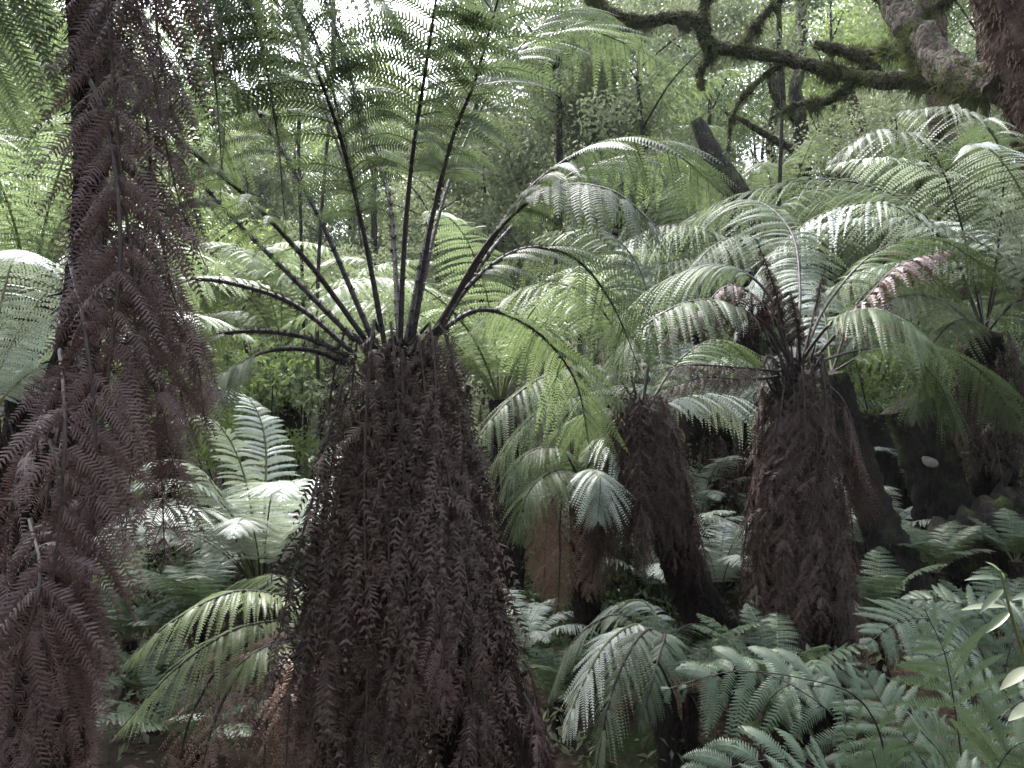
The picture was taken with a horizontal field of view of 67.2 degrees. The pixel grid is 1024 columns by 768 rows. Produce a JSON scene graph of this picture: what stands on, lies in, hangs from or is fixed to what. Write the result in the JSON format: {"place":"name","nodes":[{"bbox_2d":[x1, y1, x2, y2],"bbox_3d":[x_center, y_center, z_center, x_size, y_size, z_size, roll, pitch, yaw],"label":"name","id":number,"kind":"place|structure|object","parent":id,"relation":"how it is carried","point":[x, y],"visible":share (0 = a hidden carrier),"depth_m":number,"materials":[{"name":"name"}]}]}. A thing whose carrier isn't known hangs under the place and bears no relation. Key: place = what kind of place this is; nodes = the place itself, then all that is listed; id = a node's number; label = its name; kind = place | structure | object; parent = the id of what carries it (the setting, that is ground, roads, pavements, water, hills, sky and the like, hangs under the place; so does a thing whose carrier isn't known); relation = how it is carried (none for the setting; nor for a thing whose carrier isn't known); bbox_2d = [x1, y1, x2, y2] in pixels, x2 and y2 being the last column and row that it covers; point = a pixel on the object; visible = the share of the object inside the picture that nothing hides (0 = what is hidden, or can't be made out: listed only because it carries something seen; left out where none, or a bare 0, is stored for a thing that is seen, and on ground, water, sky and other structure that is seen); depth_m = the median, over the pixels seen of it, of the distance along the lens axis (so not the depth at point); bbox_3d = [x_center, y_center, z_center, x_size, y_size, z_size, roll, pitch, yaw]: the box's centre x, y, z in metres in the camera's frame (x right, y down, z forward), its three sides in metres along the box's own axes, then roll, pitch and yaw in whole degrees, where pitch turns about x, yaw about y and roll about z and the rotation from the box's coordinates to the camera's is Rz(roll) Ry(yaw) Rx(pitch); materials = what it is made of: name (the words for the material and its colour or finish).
{"place":"outdoors","nodes":[
{"label":"outdoors","id":0,"kind":"place"},
{"bbox_2d":[2,0,1014,303],"label":"sky","id":1,"kind":"structure","parent":0,"point":[431,2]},
{"bbox_2d":[0,314,1023,767],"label":"ground","id":2,"kind":"structure","parent":0,"point":[628,756],"depth_m":4.77,"materials":[{"name":"plant"}]},
{"bbox_2d":[0,12,134,221],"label":"forest tree","id":3,"kind":"object","parent":2,"relation":"on","point":[29,176],"visible":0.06,"depth_m":12.82,"materials":[{"name":"green plant"}]},
{"bbox_2d":[0,8,235,429],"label":"forest tree","id":4,"kind":"object","parent":2,"relation":"on","point":[110,175],"visible":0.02,"depth_m":11.63,"materials":[{"name":"green plant"}]},
{"bbox_2d":[0,114,254,478],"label":"tree fern","id":5,"kind":"object","parent":2,"relation":"on","point":[41,243],"visible":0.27,"depth_m":4.97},
{"bbox_2d":[0,234,270,536],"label":"tree fern","id":6,"kind":"object","parent":2,"relation":"on","point":[12,368],"visible":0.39,"depth_m":4.47,"materials":[{"name":"plant"}]},
{"bbox_2d":[96,580,185,700],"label":"ground fern","id":7,"kind":"object","parent":2,"relation":"on","point":[129,644],"visible":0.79,"depth_m":5.19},
{"bbox_2d":[0,15,306,559],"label":"tree fern","id":8,"kind":"object","parent":2,"relation":"on","point":[35,122],"visible":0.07,"depth_m":8.24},
{"bbox_2d":[0,0,319,767],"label":"tree fern","id":9,"kind":"object","parent":2,"relation":"on","point":[41,490],"visible":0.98,"depth_m":1.84,"materials":[{"name":"plant"}]},
{"bbox_2d":[49,173,277,444],"bbox_3d":[-5.104,-0.750,11.565,3.071,4.919,4.134,2,-4,-27],"label":"forest tree","id":10,"kind":"object","parent":2,"relation":"on","point":[225,238],"visible":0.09,"depth_m":11.41,"materials":[{"name":"green plant"}]},
{"bbox_2d":[93,640,238,734],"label":"ground fern","id":11,"kind":"object","parent":2,"relation":"on","point":[134,680],"visible":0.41,"depth_m":4.16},
{"bbox_2d":[92,517,254,637],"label":"shrub","id":12,"kind":"object","parent":2,"relation":"on","point":[170,613],"visible":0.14,"depth_m":7.04,"materials":[{"name":"green plant"}]},
{"bbox_2d":[52,87,301,413],"bbox_3d":[-7.281,-2.931,18.121,5.070,8.366,5.435,0,-4,0],"label":"forest tree","id":13,"kind":"object","parent":2,"relation":"on","point":[257,158],"visible":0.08,"depth_m":17.38,"materials":[{"name":"green plant"}]},
{"bbox_2d":[1,204,354,567],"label":"tree fern","id":14,"kind":"object","parent":2,"relation":"on","point":[254,262],"visible":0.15,"depth_m":8.34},
{"bbox_2d":[84,662,277,767],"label":"ground fern","id":15,"kind":"object","parent":2,"relation":"on","point":[161,726],"visible":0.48,"depth_m":3.38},
{"bbox_2d":[110,549,285,689],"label":"ground fern","id":16,"kind":"object","parent":2,"relation":"on","point":[192,592],"visible":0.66,"depth_m":5.46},
{"bbox_2d":[94,390,333,679],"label":"ground fern","id":17,"kind":"object","parent":2,"relation":"on","point":[256,528],"visible":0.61,"depth_m":4.45,"materials":[{"name":"plant"}]},
{"bbox_2d":[147,319,297,570],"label":"shrub","id":18,"kind":"object","parent":2,"relation":"on","point":[227,359],"visible":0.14,"depth_m":8.33,"materials":[{"name":"green plant"}]},
{"bbox_2d":[112,574,350,767],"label":"ground fern","id":19,"kind":"object","parent":2,"relation":"on","point":[253,655],"visible":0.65,"depth_m":2.94,"materials":[{"name":"plant"}]},
{"bbox_2d":[167,141,326,357],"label":"forest tree","id":20,"kind":"object","parent":2,"relation":"on","point":[266,188],"visible":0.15,"depth_m":18.45,"materials":[{"name":"green plant"}]},
{"bbox_2d":[163,418,333,580],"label":"shrub","id":21,"kind":"object","parent":2,"relation":"on","point":[302,473],"visible":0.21,"depth_m":7.90,"materials":[{"name":"green plant"}]},
{"bbox_2d":[168,339,329,573],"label":"shrub","id":22,"kind":"object","parent":2,"relation":"on","point":[293,360],"visible":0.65,"depth_m":7.20,"materials":[{"name":"green plant"}]},
{"bbox_2d":[0,0,529,767],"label":"tree fern","id":23,"kind":"object","parent":2,"relation":"on","point":[230,60],"visible":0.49,"depth_m":2.65,"materials":[{"name":"plant"}]},
{"bbox_2d":[201,216,358,378],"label":"forest tree","id":24,"kind":"object","parent":2,"relation":"on","point":[292,233],"visible":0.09,"depth_m":13.57,"materials":[{"name":"green plant"}]},
{"bbox_2d":[230,326,347,562],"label":"shrub","id":25,"kind":"object","parent":2,"relation":"on","point":[262,344],"visible":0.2,"depth_m":8.07,"materials":[{"name":"green plant"}]},
{"bbox_2d":[204,63,382,328],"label":"forest tree","id":26,"kind":"object","parent":2,"relation":"on","point":[294,182],"visible":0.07,"depth_m":20.97,"materials":[{"name":"green plant"}]},
{"bbox_2d":[158,242,447,540],"bbox_3d":[-2.559,0.305,9.087,3.558,3.634,3.577,0,-4,0],"label":"tree fern","id":27,"kind":"object","parent":2,"relation":"on","point":[257,318],"visible":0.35,"depth_m":8.77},
{"bbox_2d":[238,335,371,585],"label":"shrub","id":28,"kind":"object","parent":2,"relation":"on","point":[323,377],"visible":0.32,"depth_m":7.47,"materials":[{"name":"green plant"}]},
{"bbox_2d":[238,0,373,510],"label":"forest tree","id":29,"kind":"object","parent":2,"relation":"on","point":[301,240],"visible":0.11,"depth_m":8.88,"materials":[{"name":"green plant"}]},
{"bbox_2d":[228,119,442,376],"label":"forest tree","id":30,"kind":"object","parent":2,"relation":"on","point":[380,240],"visible":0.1,"depth_m":20.84,"materials":[{"name":"green plant"}]},
{"bbox_2d":[267,131,419,416],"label":"forest tree","id":31,"kind":"object","parent":2,"relation":"on","point":[333,222],"visible":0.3,"depth_m":15.85,"materials":[{"name":"green plant"}]},
{"bbox_2d":[305,0,416,471],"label":"forest tree","id":32,"kind":"object","parent":2,"relation":"on","point":[318,268],"visible":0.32,"depth_m":7.78,"materials":[{"name":"green plant"}]},
{"bbox_2d":[265,12,474,301],"bbox_3d":[-3.155,-3.571,18.041,4.466,9.674,4.450,-1,-4,18],"label":"forest tree","id":33,"kind":"object","parent":2,"relation":"on","point":[374,227],"visible":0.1,"depth_m":17.63,"materials":[{"name":"green plant"}]},
{"bbox_2d":[22,0,738,767],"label":"tree fern","id":34,"kind":"object","parent":2,"relation":"on","point":[420,624],"visible":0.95,"depth_m":2.60,"materials":[{"name":"plant"}]},
{"bbox_2d":[293,231,498,418],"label":"forest tree","id":35,"kind":"object","parent":2,"relation":"on","point":[379,291],"visible":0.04,"depth_m":12.34,"materials":[{"name":"green plant"}]},
{"bbox_2d":[351,82,542,377],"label":"forest tree","id":36,"kind":"object","parent":2,"relation":"on","point":[454,191],"visible":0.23,"depth_m":11.62,"materials":[{"name":"green plant"}]},
{"bbox_2d":[362,93,581,467],"bbox_3d":[-0.691,-1.228,11.836,3.722,6.029,4.538,0,-4,0],"label":"forest tree","id":37,"kind":"object","parent":2,"relation":"on","point":[515,240],"visible":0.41,"depth_m":10.85,"materials":[{"name":"green plant"}]},
{"bbox_2d":[438,375,570,495],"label":"shrub","id":38,"kind":"object","parent":2,"relation":"on","point":[485,410],"visible":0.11,"depth_m":8.21,"materials":[{"name":"green plant"}]},
{"bbox_2d":[281,211,732,622],"bbox_3d":[-0.131,0.519,6.525,3.828,3.589,3.271,3,-5,-33],"label":"tree fern","id":39,"kind":"object","parent":2,"relation":"on","point":[489,361],"visible":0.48,"depth_m":6.38,"materials":[{"name":"plant"}]},
{"bbox_2d":[0,345,1023,767],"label":"ground cover","id":40,"kind":"object","parent":2,"relation":"on","point":[552,735],"visible":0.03,"depth_m":4.75,"materials":[{"name":"green plant"}]},
{"bbox_2d":[15,174,1023,386],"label":"distant forest","id":41,"kind":"object","parent":2,"relation":"on","point":[602,364],"depth_m":28.08,"materials":[{"name":"green plant"}]},
{"bbox_2d":[446,82,607,436],"bbox_3d":[0.736,-2.838,16.922,4.489,8.364,3.891,-2,-4,25],"label":"forest tree","id":42,"kind":"object","parent":2,"relation":"on","point":[563,145],"visible":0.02,"depth_m":16.58,"materials":[{"name":"green plant"}]},
{"bbox_2d":[418,0,684,471],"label":"forest tree","id":43,"kind":"object","parent":2,"relation":"on","point":[559,134],"visible":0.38,"depth_m":10.93,"materials":[{"name":"green plant"}]},
{"bbox_2d":[503,588,599,684],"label":"ground fern","id":44,"kind":"object","parent":2,"relation":"on","point":[531,622],"visible":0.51,"depth_m":5.20,"materials":[{"name":"plant"}]},
{"bbox_2d":[438,0,674,469],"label":"forest tree","id":45,"kind":"object","parent":2,"relation":"on","point":[537,165],"visible":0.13,"depth_m":11.51,"materials":[{"name":"green plant"}]},
{"bbox_2d":[515,632,615,744],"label":"ground fern","id":46,"kind":"object","parent":2,"relation":"on","point":[550,668],"visible":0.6,"depth_m":4.57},
{"bbox_2d":[494,438,653,691],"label":"tree fern","id":47,"kind":"object","parent":2,"relation":"on","point":[580,490],"visible":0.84,"depth_m":4.79,"materials":[{"name":"plant"}]},
{"bbox_2d":[502,207,649,452],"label":"forest tree","id":48,"kind":"object","parent":2,"relation":"on","point":[518,286],"visible":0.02,"depth_m":13.73,"materials":[{"name":"green plant"}]},
{"bbox_2d":[512,516,682,651],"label":"shrub","id":49,"kind":"object","parent":2,"relation":"on","point":[530,595],"visible":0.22,"depth_m":6.03,"materials":[{"name":"green plant"}]},
{"bbox_2d":[567,650,640,704],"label":"ground fern","id":50,"kind":"object","parent":2,"relation":"on","point":[620,684],"visible":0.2,"depth_m":5.00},
{"bbox_2d":[458,228,770,699],"bbox_3d":[0.575,0.674,4.983,2.562,3.603,1.491,2,-5,-32],"label":"tree fern","id":51,"kind":"object","parent":2,"relation":"on","point":[665,514],"visible":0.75,"depth_m":4.74,"materials":[{"name":"plant"}]},
{"bbox_2d":[506,0,734,401],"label":"forest tree","id":52,"kind":"object","parent":2,"relation":"on","point":[665,57],"visible":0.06,"depth_m":16.65,"materials":[{"name":"green plant"}]},
{"bbox_2d":[523,212,731,388],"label":"forest tree","id":53,"kind":"object","parent":2,"relation":"on","point":[599,251],"visible":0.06,"depth_m":13.23,"materials":[{"name":"green plant"}]},
{"bbox_2d":[501,33,765,431],"bbox_3d":[1.814,-1.647,11.854,3.981,6.524,4.060,-4,-6,44],"label":"tree fern","id":54,"kind":"object","parent":2,"relation":"on","point":[717,79],"visible":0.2,"depth_m":11.61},
{"bbox_2d":[503,0,774,389],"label":"forest tree","id":55,"kind":"object","parent":2,"relation":"on","point":[638,103],"visible":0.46,"depth_m":9.92,"materials":[{"name":"green plant"}]},
{"bbox_2d":[547,599,740,767],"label":"tree fern","id":56,"kind":"object","parent":2,"relation":"on","point":[665,721],"visible":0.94,"depth_m":3.67,"materials":[{"name":"leaf"},{"name":"dark bark"}]},
{"bbox_2d":[542,518,755,622],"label":"shrub","id":57,"kind":"object","parent":2,"relation":"on","point":[632,582],"visible":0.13,"depth_m":6.65,"materials":[{"name":"green plant"}]},
{"bbox_2d":[606,510,748,620],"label":"ground fern","id":58,"kind":"object","parent":2,"relation":"on","point":[656,564],"visible":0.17,"depth_m":6.41,"materials":[{"name":"plant"}]},
{"bbox_2d":[605,75,767,278],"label":"forest tree","id":59,"kind":"object","parent":2,"relation":"on","point":[730,108],"visible":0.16,"depth_m":15.05,"materials":[{"name":"green plant"}]},
{"bbox_2d":[617,602,760,767],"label":"tree fern","id":60,"kind":"object","parent":2,"relation":"on","point":[690,720],"visible":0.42,"depth_m":3.87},
{"bbox_2d":[632,518,755,605],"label":"ground fern","id":61,"kind":"object","parent":2,"relation":"on","point":[723,567],"visible":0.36,"depth_m":6.11,"materials":[{"name":"plant"}]},
{"bbox_2d":[530,173,861,487],"bbox_3d":[2.000,-0.093,9.071,3.609,3.905,3.392,0,-4,0],"label":"tree fern","id":62,"kind":"object","parent":2,"relation":"on","point":[695,429],"visible":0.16,"depth_m":8.77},
{"bbox_2d":[646,7,788,425],"bbox_3d":[3.542,-2.781,13.301,2.722,8.238,2.650,0,-4,0],"label":"forest tree","id":63,"kind":"object","parent":2,"relation":"on","point":[755,104],"visible":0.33,"depth_m":13.51,"materials":[{"name":"green plant"}]},
{"bbox_2d":[686,455,759,537],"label":"ground fern","id":64,"kind":"object","parent":2,"relation":"on","point":[702,492],"visible":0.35,"depth_m":7.28,"materials":[{"name":"plant"}]},
{"bbox_2d":[643,0,826,337],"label":"forest tree","id":65,"kind":"object","parent":2,"relation":"on","point":[717,33],"visible":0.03,"depth_m":20.15,"materials":[{"name":"green plant"}]},
{"bbox_2d":[690,117,783,425],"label":"forest tree","id":66,"kind":"object","parent":2,"relation":"on","point":[706,140],"visible":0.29,"depth_m":8.88,"materials":[{"name":"brown plant"}]},
{"bbox_2d":[588,333,889,591],"bbox_3d":[2.160,0.761,7.462,2.672,2.638,2.678,4,-5,-42],"label":"tree fern","id":67,"kind":"object","parent":2,"relation":"on","point":[720,444],"visible":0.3,"depth_m":7.37,"materials":[{"name":"plant"}]},
{"bbox_2d":[560,183,921,522],"bbox_3d":[2.169,-0.344,7.025,2.928,3.528,2.711,-2,-4,25],"label":"tree fern","id":68,"kind":"object","parent":2,"relation":"on","point":[753,346],"visible":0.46,"depth_m":7.34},
{"bbox_2d":[462,0,1023,209],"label":"forest tree","id":69,"kind":"object","parent":2,"relation":"on","point":[928,54],"visible":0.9,"depth_m":6.21,"materials":[{"name":"brown plant"}]},
{"bbox_2d":[660,0,887,288],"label":"forest tree","id":70,"kind":"object","parent":2,"relation":"on","point":[779,40],"visible":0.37,"depth_m":9.37,"materials":[{"name":"green plant"}]},
{"bbox_2d":[724,0,826,436],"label":"forest tree","id":71,"kind":"object","parent":2,"relation":"on","point":[795,88],"visible":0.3,"depth_m":10.94,"materials":[{"name":"brown plant"}]},
{"bbox_2d":[660,645,904,767],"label":"ground fern","id":72,"kind":"object","parent":2,"relation":"on","point":[773,659],"visible":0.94,"depth_m":2.33,"materials":[{"name":"plant"}]},
{"bbox_2d":[691,604,877,766],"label":"ground fern","id":73,"kind":"object","parent":2,"relation":"on","point":[746,651],"visible":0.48,"depth_m":3.69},
{"bbox_2d":[641,155,937,401],"bbox_3d":[4.173,-1.037,12.468,4.191,4.685,4.294,0,-4,0],"label":"forest tree","id":74,"kind":"object","parent":2,"relation":"on","point":[835,282],"visible":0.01,"depth_m":11.61,"materials":[{"name":"green plant"}]},
{"bbox_2d":[648,134,934,351],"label":"tree fern","id":75,"kind":"object","parent":2,"relation":"on","point":[767,167],"visible":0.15,"depth_m":10.19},
{"bbox_2d":[587,199,1023,747],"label":"tree fern","id":76,"kind":"object","parent":2,"relation":"on","point":[802,562],"visible":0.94,"depth_m":4.05,"materials":[{"name":"plant"}]},
{"bbox_2d":[599,104,1023,497],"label":"tree fern","id":77,"kind":"object","parent":2,"relation":"on","point":[993,459],"visible":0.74,"depth_m":5.66,"materials":[{"name":"plant"}]},
{"bbox_2d":[736,643,890,767],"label":"ground fern","id":78,"kind":"object","parent":2,"relation":"on","point":[788,720],"visible":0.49,"depth_m":3.20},
{"bbox_2d":[755,0,883,261],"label":"forest tree","id":79,"kind":"object","parent":2,"relation":"on","point":[827,11],"visible":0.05,"depth_m":18.21,"materials":[{"name":"green plant"}]},
{"bbox_2d":[759,0,903,316],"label":"forest tree","id":80,"kind":"object","parent":2,"relation":"on","point":[848,27],"visible":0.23,"depth_m":12.08,"materials":[{"name":"green plant"}]},
{"bbox_2d":[732,77,931,346],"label":"forest tree","id":81,"kind":"object","parent":2,"relation":"on","point":[786,134],"visible":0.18,"depth_m":11.55,"materials":[{"name":"green plant"}]},
{"bbox_2d":[761,476,929,607],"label":"ground fern","id":82,"kind":"object","parent":2,"relation":"on","point":[858,528],"visible":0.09,"depth_m":6.32,"materials":[{"name":"plant"}]},
{"bbox_2d":[740,269,971,659],"bbox_3d":[2.412,0.477,5.446,1.627,2.823,1.277,-2,-4,22],"label":"tree fern","id":83,"kind":"object","parent":2,"relation":"on","point":[890,534],"visible":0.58,"depth_m":5.05,"materials":[{"name":"green plant"}]},
{"bbox_2d":[739,743,980,767],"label":"ground fern","id":84,"kind":"object","parent":2,"relation":"on","point":[894,760],"visible":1,"depth_m":2.14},
{"bbox_2d":[841,86,900,399],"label":"forest tree","id":85,"kind":"object","parent":2,"relation":"on","point":[856,110],"visible":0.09,"depth_m":9.95,"materials":[{"name":"brown plant"}]},
{"bbox_2d":[806,331,968,528],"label":"shrub","id":86,"kind":"object","parent":2,"relation":"on","point":[873,391],"visible":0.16,"depth_m":6.89,"materials":[{"name":"green plant"}]},
{"bbox_2d":[860,410,918,529],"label":"bare tree","id":87,"kind":"object","parent":2,"relation":"on","point":[888,464],"visible":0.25,"depth_m":6.86,"materials":[{"name":"brown plant"}]},
{"bbox_2d":[759,285,1023,443],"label":"tree fern","id":88,"kind":"object","parent":2,"relation":"on","point":[893,377],"visible":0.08,"depth_m":8.36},
{"bbox_2d":[784,258,1004,469],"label":"shrub","id":89,"kind":"object","parent":2,"relation":"on","point":[925,330],"visible":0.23,"depth_m":7.19,"materials":[{"name":"green plant"}]},
{"bbox_2d":[784,86,1010,386],"bbox_3d":[4.664,-1.136,9.387,2.191,5.302,2.528,2,-4,-21],"label":"forest tree","id":90,"kind":"object","parent":2,"relation":"on","point":[896,106],"visible":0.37,"depth_m":9.50,"materials":[{"name":"green plant"}]},
{"bbox_2d":[849,546,951,684],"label":"ground fern","id":91,"kind":"object","parent":2,"relation":"on","point":[879,591],"visible":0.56,"depth_m":4.56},
{"bbox_2d":[801,141,1023,391],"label":"tree fern","id":92,"kind":"object","parent":2,"relation":"on","point":[1013,263],"visible":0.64,"depth_m":5.38,"materials":[{"name":"plant"}]},
{"bbox_2d":[838,1,1002,144],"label":"forest tree","id":93,"kind":"object","parent":2,"relation":"on","point":[964,43],"visible":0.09,"depth_m":12.82,"materials":[{"name":"green plant"}]},
{"bbox_2d":[829,118,1023,326],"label":"tree fern","id":94,"kind":"object","parent":2,"relation":"on","point":[965,155],"visible":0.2,"depth_m":7.90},
{"bbox_2d":[831,604,1023,767],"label":"ground fern","id":95,"kind":"object","parent":2,"relation":"on","point":[937,752],"visible":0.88,"depth_m":2.51,"materials":[{"name":"plant"}]},
{"bbox_2d":[874,0,988,296],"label":"forest tree","id":96,"kind":"object","parent":2,"relation":"on","point":[958,17],"visible":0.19,"depth_m":9.08,"materials":[{"name":"green plant"}]},
{"bbox_2d":[853,583,1023,762],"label":"ground fern","id":97,"kind":"object","parent":2,"relation":"on","point":[985,641],"visible":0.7,"depth_m":3.38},
{"bbox_2d":[915,0,974,474],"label":"forest tree","id":98,"kind":"object","parent":2,"relation":"on","point":[945,30],"visible":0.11,"depth_m":8.40,"materials":[{"name":"brown plant"}]},
{"bbox_2d":[896,520,994,596],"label":"ground fern","id":99,"kind":"object","parent":2,"relation":"on","point":[926,545],"visible":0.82,"depth_m":4.96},
{"bbox_2d":[879,395,1012,618],"bbox_3d":[3.536,1.188,6.030,1.673,2.190,0.883,4,-6,-44],"label":"tree stump","id":100,"kind":"object","parent":2,"relation":"on","point":[942,488],"visible":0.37,"depth_m":5.90,"materials":[{"name":"wood"}]},
{"bbox_2d":[873,486,1023,581],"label":"fern","id":101,"kind":"object","parent":2,"relation":"on","point":[983,508],"visible":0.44,"depth_m":5.46,"materials":[{"name":"plant"}]},
{"bbox_2d":[901,566,1023,692],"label":"ground fern","id":102,"kind":"object","parent":2,"relation":"on","point":[999,586],"visible":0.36,"depth_m":4.36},
{"bbox_2d":[956,508,1023,639],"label":"ground fern","id":103,"kind":"object","parent":2,"relation":"on","point":[1016,566],"visible":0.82,"depth_m":5.21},
{"bbox_2d":[961,562,1023,720],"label":"broadleaf shrub","id":104,"kind":"object","parent":2,"relation":"on","point":[1014,676],"visible":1,"depth_m":2.11,"materials":[{"name":"green plant"}]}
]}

